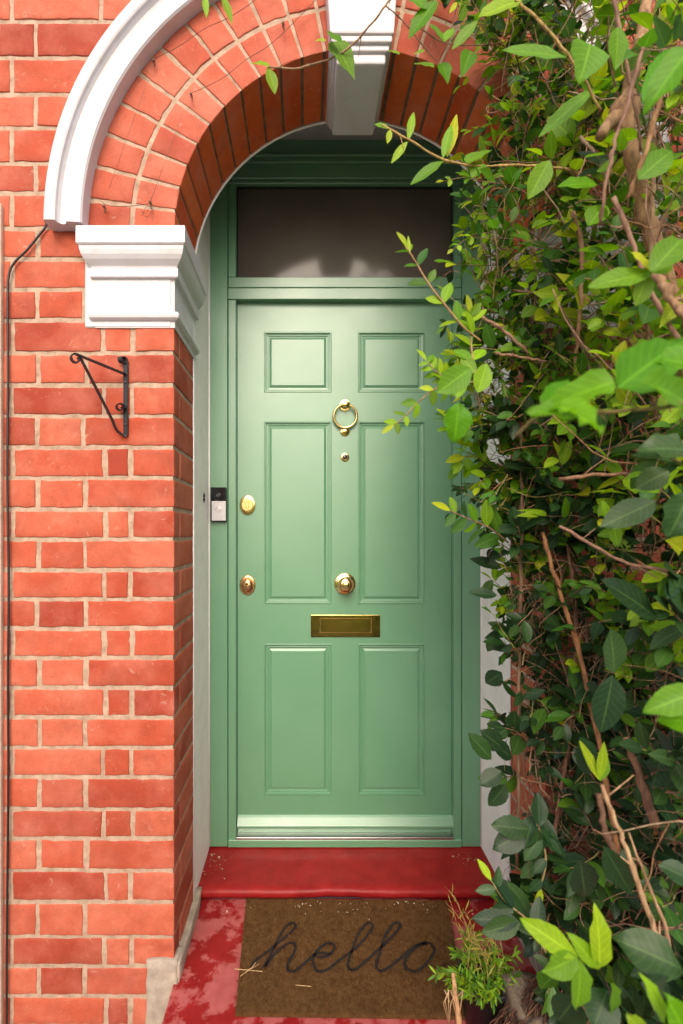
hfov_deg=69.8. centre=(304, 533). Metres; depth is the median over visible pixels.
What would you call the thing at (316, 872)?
doorstep
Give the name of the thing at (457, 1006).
dead stalk
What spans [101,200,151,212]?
climbing wire
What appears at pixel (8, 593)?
cable
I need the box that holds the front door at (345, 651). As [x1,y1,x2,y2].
[209,140,481,846]
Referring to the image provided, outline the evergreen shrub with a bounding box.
[451,177,682,1023]
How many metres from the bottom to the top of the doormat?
0.016 m
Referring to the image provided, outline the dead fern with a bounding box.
[489,970,589,1023]
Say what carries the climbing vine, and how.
attached to the brick wall
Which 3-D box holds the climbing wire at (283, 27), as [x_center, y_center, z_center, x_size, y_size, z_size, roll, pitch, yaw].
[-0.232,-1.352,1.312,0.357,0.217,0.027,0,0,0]
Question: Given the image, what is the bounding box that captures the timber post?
[0,203,3,1023]
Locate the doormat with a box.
[235,897,464,1019]
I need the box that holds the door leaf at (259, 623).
[238,303,450,831]
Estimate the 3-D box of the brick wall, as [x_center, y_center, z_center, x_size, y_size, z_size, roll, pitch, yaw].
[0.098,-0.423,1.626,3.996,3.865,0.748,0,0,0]
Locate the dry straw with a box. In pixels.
[235,962,262,975]
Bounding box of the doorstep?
[198,846,494,898]
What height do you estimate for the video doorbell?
0.126 m
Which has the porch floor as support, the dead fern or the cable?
the dead fern
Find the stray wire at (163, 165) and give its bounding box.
[109,83,182,216]
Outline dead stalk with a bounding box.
[443,972,463,1023]
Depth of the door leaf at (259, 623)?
1.83 m
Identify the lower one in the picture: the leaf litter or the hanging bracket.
the leaf litter
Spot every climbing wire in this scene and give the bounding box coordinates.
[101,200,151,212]
[152,0,284,66]
[189,1,314,100]
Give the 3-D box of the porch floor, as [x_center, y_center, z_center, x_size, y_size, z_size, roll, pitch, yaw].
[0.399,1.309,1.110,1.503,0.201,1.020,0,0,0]
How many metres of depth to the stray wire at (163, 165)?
1.31 m
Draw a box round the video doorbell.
[211,487,226,521]
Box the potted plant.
[427,883,523,1023]
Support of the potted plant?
on the porch floor
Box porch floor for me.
[162,898,536,1023]
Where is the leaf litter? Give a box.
[203,854,484,919]
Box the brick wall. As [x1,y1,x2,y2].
[0,0,682,1023]
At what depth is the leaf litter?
1.57 m
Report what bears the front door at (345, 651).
attached to the brick wall
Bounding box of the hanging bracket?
[69,353,127,436]
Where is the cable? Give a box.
[5,223,46,1023]
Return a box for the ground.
[317,897,484,898]
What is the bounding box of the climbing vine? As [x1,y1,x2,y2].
[202,0,682,1023]
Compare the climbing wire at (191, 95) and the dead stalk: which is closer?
the dead stalk
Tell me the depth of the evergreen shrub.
1.01 m
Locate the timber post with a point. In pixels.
(1, 614)
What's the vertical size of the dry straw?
0.006 m

